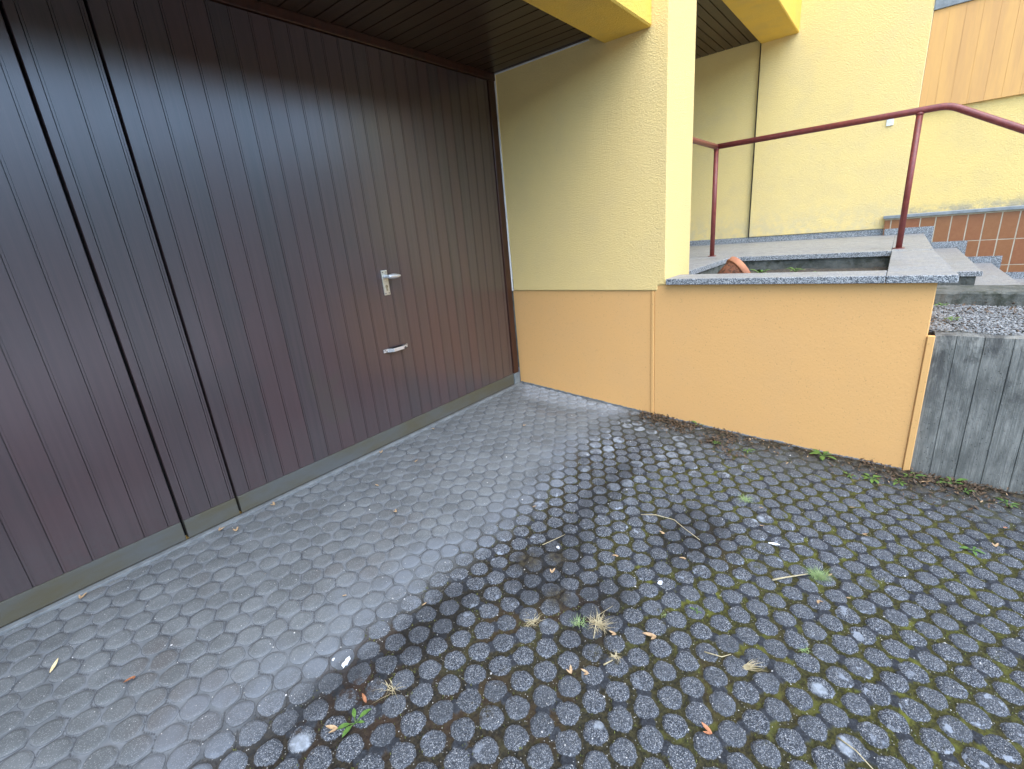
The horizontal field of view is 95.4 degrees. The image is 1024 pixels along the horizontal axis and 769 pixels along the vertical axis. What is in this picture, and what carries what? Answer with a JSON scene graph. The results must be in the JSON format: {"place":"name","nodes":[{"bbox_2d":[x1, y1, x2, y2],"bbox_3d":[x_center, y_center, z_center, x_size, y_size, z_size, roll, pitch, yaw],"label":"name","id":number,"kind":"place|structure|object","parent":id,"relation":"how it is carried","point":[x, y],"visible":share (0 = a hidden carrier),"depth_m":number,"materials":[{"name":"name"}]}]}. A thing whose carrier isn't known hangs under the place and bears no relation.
{"place":"outdoors","nodes":[
{"label":"outdoors","id":0,"kind":"place"},
{"bbox_2d":[1,205,1019,627],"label":"ground","id":1,"kind":"structure","parent":0,"point":[259,505],"depth_m":2.30,"materials":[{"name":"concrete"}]},
{"bbox_2d":[185,0,696,538],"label":"garage wing","id":2,"kind":"structure","parent":1,"relation":"on","point":[595,106],"depth_m":2.98,"materials":[{"name":"yellow paint"}]},
{"bbox_2d":[0,0,519,627],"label":"garage door","id":3,"kind":"structure","parent":2,"relation":"attached to","point":[254,252],"depth_m":2.05,"materials":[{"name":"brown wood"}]},
{"bbox_2d":[0,12,185,627],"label":"door leaf","id":4,"kind":"structure","parent":3,"relation":"in","point":[85,497],"depth_m":1.71,"materials":[{"name":"brown wood"}]},
{"bbox_2d":[0,0,239,537],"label":"door leaf","id":5,"kind":"structure","parent":3,"relation":"in","point":[54,42],"depth_m":1.79,"materials":[{"name":"brown wood"}]},
{"bbox_2d":[83,0,513,512],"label":"door leaf","id":6,"kind":"structure","parent":3,"relation":"in","point":[280,167],"depth_m":2.38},
{"bbox_2d":[511,226,1023,366],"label":"entrance stairs","id":7,"kind":"structure","parent":1,"relation":"on","point":[981,270],"depth_m":4.08,"materials":[{"name":"stone"}]},
{"bbox_2d":[495,0,1023,262],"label":"entrance wing","id":8,"kind":"structure","parent":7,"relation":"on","point":[764,67],"depth_m":4.78,"materials":[{"name":"yellow paint"}]},
{"bbox_2d":[886,119,893,125],"bbox_3d":[3.789,-2.634,4.667,0.056,0.073,0.014,9,22,38],"label":"doorbell plate","id":9,"kind":"object","parent":8,"relation":"attached to","point":[890,122],"visible":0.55,"depth_m":4.67,"materials":[{"name":"white plastic"}]},
{"bbox_2d":[693,103,1023,256],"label":"handrail","id":10,"kind":"object","parent":7,"relation":"on","point":[918,112],"visible":0.96,"depth_m":3.34,"materials":[{"name":"red metal"}]},
{"bbox_2d":[654,250,959,470],"bbox_3d":[1.949,-0.280,3.222,1.418,1.084,1.496,9,22,38],"label":"planter","id":11,"kind":"object","parent":1,"relation":"on","point":[837,363],"visible":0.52,"depth_m":2.60,"materials":[{"name":"paint"}]},
{"bbox_2d":[750,267,886,272],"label":"planter soil","id":12,"kind":"structure","parent":11,"relation":"in","point":[830,270],"depth_m":3.48,"materials":[{"name":"brown soil"}]},
{"bbox_2d":[717,256,749,273],"bbox_3d":[1.552,-0.777,3.266,0.228,0.236,0.224,-5,18,2],"label":"flower pot","id":13,"kind":"object","parent":12,"relation":"on","point":[733,264],"visible":0.35,"depth_m":3.19,"materials":[{"name":"ceramic"}]},
{"bbox_2d":[752,269,769,272],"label":"weed","id":14,"kind":"object","parent":12,"relation":"on","point":[759,271],"visible":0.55,"depth_m":3.34,"materials":[{"name":"green plant"}]},
{"bbox_2d":[786,267,804,271],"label":"weed","id":15,"kind":"object","parent":12,"relation":"on","point":[793,269],"visible":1,"depth_m":3.46,"materials":[{"name":"green plant"}]},
{"bbox_2d":[883,205,1023,271],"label":"tiled wall","id":16,"kind":"structure","parent":1,"relation":"on","point":[996,231],"depth_m":4.47,"materials":[{"name":"brown tile"}]},
{"bbox_2d":[910,330,1023,493],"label":"retaining wall","id":17,"kind":"structure","parent":1,"relation":"on","point":[971,425],"depth_m":2.21,"materials":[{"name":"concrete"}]},
{"bbox_2d":[0,383,1023,768],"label":"driveway","id":18,"kind":"structure","parent":0,"point":[222,613],"depth_m":1.62,"materials":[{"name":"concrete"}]},
{"bbox_2d":[50,658,57,671],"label":"dry leaf","id":19,"kind":"object","parent":18,"relation":"on","point":[53,665],"visible":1,"depth_m":1.51,"materials":[{"name":"beige plant"}]},
{"bbox_2d":[0,382,521,635],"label":"threshold strip","id":20,"kind":"object","parent":18,"relation":"on","point":[59,603],"visible":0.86,"depth_m":2.15,"materials":[{"name":"concrete"}]},
{"bbox_2d":[326,725,337,732],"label":"dry leaf","id":21,"kind":"object","parent":18,"relation":"on","point":[334,727],"visible":1,"depth_m":1.31,"materials":[{"name":"beige plant"}]},
{"bbox_2d":[341,656,350,667],"bbox_3d":[-0.535,0.898,1.507,0.019,0.004,0.044,2,19,21],"label":"paint flake","id":22,"kind":"object","parent":18,"relation":"on","point":[345,662],"visible":1,"depth_m":1.50,"materials":[{"name":"white paint"}]},
{"bbox_2d":[337,708,370,736],"bbox_3d":[-0.452,0.959,1.330,0.064,0.018,0.098,9,22,38],"label":"weed","id":23,"kind":"object","parent":18,"relation":"on","point":[348,728],"visible":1,"depth_m":1.32,"materials":[{"name":"green plant"}]},
{"bbox_2d":[374,680,404,702],"bbox_3d":[-0.375,0.928,1.412,0.108,0.020,0.080,-6,18,-2],"label":"grass tuft","id":24,"kind":"object","parent":18,"relation":"on","point":[392,690],"visible":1,"depth_m":1.42,"materials":[{"name":"plant"}]},
{"bbox_2d":[8,389,1022,768],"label":"grit","id":25,"kind":"object","parent":18,"relation":"on","point":[604,615],"visible":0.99,"depth_m":1.62,"materials":[{"name":"stone"}]},
{"bbox_2d":[525,614,541,626],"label":"grass tuft","id":26,"kind":"object","parent":18,"relation":"on","point":[534,621],"visible":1,"depth_m":1.64,"materials":[{"name":"plant"}]},
{"bbox_2d":[570,615,587,627],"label":"grass tuft","id":27,"kind":"object","parent":18,"relation":"on","point":[579,621],"visible":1,"depth_m":1.62,"materials":[{"name":"green plant"}]},
{"bbox_2d":[585,609,615,632],"bbox_3d":[0.306,0.824,1.614,0.115,0.017,0.111,-19,23,-38],"label":"grass tuft","id":28,"kind":"object","parent":18,"relation":"on","point":[598,624],"visible":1,"depth_m":1.61,"materials":[{"name":"plant"}]},
{"bbox_2d":[609,649,620,660],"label":"grass tuft","id":29,"kind":"object","parent":18,"relation":"on","point":[615,656],"visible":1,"depth_m":1.49,"materials":[{"name":"plant"}]},
{"bbox_2d":[233,419,1023,768],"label":"moss","id":30,"kind":"object","parent":18,"relation":"on","point":[687,621],"visible":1,"depth_m":1.65,"materials":[{"name":"green plant"}]},
{"bbox_2d":[643,632,655,638],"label":"dry leaf","id":31,"kind":"object","parent":18,"relation":"on","point":[650,634],"visible":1,"depth_m":1.56,"materials":[{"name":"plant"}]},
{"bbox_2d":[641,514,699,539],"bbox_3d":[0.725,0.629,2.110,0.280,0.021,0.061,12,24,42],"label":"twig","id":32,"kind":"object","parent":18,"relation":"on","point":[668,518],"visible":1,"depth_m":2.14,"materials":[{"name":"wood"}]},
{"bbox_2d":[701,722,711,733],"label":"dry leaf","id":33,"kind":"object","parent":18,"relation":"on","point":[707,728],"visible":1,"depth_m":1.26,"materials":[{"name":"orange plant"}]},
{"bbox_2d":[704,651,730,656],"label":"twig","id":34,"kind":"object","parent":18,"relation":"on","point":[716,655],"visible":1,"depth_m":1.48,"materials":[{"name":"wood"}]},
{"bbox_2d":[739,494,751,502],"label":"grass tuft","id":35,"kind":"object","parent":18,"relation":"on","point":[744,498],"visible":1,"depth_m":2.26,"materials":[{"name":"green plant"}]},
{"bbox_2d":[742,659,766,671],"bbox_3d":[0.744,0.866,1.429,0.074,0.016,0.042,-7,18,-6],"label":"grass tuft","id":36,"kind":"object","parent":18,"relation":"on","point":[746,667],"visible":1,"depth_m":1.43,"materials":[{"name":"plant"}]},
{"bbox_2d":[772,573,807,580],"bbox_3d":[1.058,0.731,1.770,0.150,0.011,0.007,-7,18,-7],"label":"twig","id":37,"kind":"object","parent":18,"relation":"on","point":[774,579],"visible":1,"depth_m":1.77,"materials":[{"name":"wood"}]},
{"bbox_2d":[804,564,831,581],"bbox_3d":[1.165,0.721,1.773,0.125,0.023,0.121,9,22,38],"label":"grass tuft","id":38,"kind":"object","parent":18,"relation":"on","point":[817,575],"visible":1,"depth_m":1.77,"materials":[{"name":"green plant"}]},
{"bbox_2d":[810,449,836,460],"bbox_3d":[1.726,0.393,2.607,0.122,0.022,0.128,-3,18,6],"label":"weed","id":39,"kind":"object","parent":18,"relation":"on","point":[822,457],"visible":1,"depth_m":2.61,"materials":[{"name":"green plant"}]},
{"bbox_2d":[629,409,1023,521],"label":"leaf litter","id":40,"kind":"object","parent":18,"relation":"on","point":[964,482],"visible":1,"depth_m":2.42,"materials":[{"name":"brown plant"}]},
{"bbox_2d":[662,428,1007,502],"bbox_3d":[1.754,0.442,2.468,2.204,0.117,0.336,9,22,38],"label":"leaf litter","id":41,"kind":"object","parent":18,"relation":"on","point":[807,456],"visible":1,"depth_m":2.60,"materials":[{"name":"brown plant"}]},
{"bbox_2d":[837,737,872,768],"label":"twig","id":42,"kind":"object","parent":18,"relation":"on","point":[853,749],"visible":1,"depth_m":1.20,"materials":[{"name":"wood"}]},
{"bbox_2d":[863,473,880,483],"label":"weed","id":43,"kind":"object","parent":18,"relation":"on","point":[872,478],"visible":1,"depth_m":2.38,"materials":[{"name":"green plant"}]},
{"bbox_2d":[893,478,905,485],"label":"weed","id":44,"kind":"object","parent":18,"relation":"on","point":[894,483],"visible":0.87,"depth_m":2.33,"materials":[{"name":"green plant"}]},
{"bbox_2d":[904,472,924,477],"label":"weed","id":45,"kind":"object","parent":18,"relation":"on","point":[912,474],"visible":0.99,"depth_m":2.36,"materials":[{"name":"green plant"}]},
{"bbox_2d":[936,476,967,484],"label":"weed","id":46,"kind":"object","parent":18,"relation":"on","point":[960,479],"visible":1,"depth_m":2.29,"materials":[{"name":"green plant"}]},
{"bbox_2d":[959,546,984,555],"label":"weed","id":47,"kind":"object","parent":18,"relation":"on","point":[973,550],"visible":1,"depth_m":1.86,"materials":[{"name":"green plant"}]},
{"bbox_2d":[997,498,1018,506],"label":"weed","id":48,"kind":"object","parent":18,"relation":"on","point":[1007,505],"visible":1,"depth_m":2.12,"materials":[{"name":"green plant"}]},
{"bbox_2d":[928,304,1023,335],"bbox_3d":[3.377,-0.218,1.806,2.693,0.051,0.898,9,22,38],"label":"gravel","id":49,"kind":"structure","parent":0,"point":[970,320],"depth_m":2.46,"materials":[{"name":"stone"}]},
{"bbox_2d":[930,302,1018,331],"bbox_3d":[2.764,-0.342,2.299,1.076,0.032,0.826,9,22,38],"label":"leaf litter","id":50,"kind":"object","parent":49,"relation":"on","point":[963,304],"visible":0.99,"depth_m":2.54,"materials":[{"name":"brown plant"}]},
{"bbox_2d":[934,285,1023,306],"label":"stair curb","id":51,"kind":"structure","parent":49,"relation":"on","point":[997,295],"depth_m":2.81,"materials":[{"name":"concrete"}]}
]}

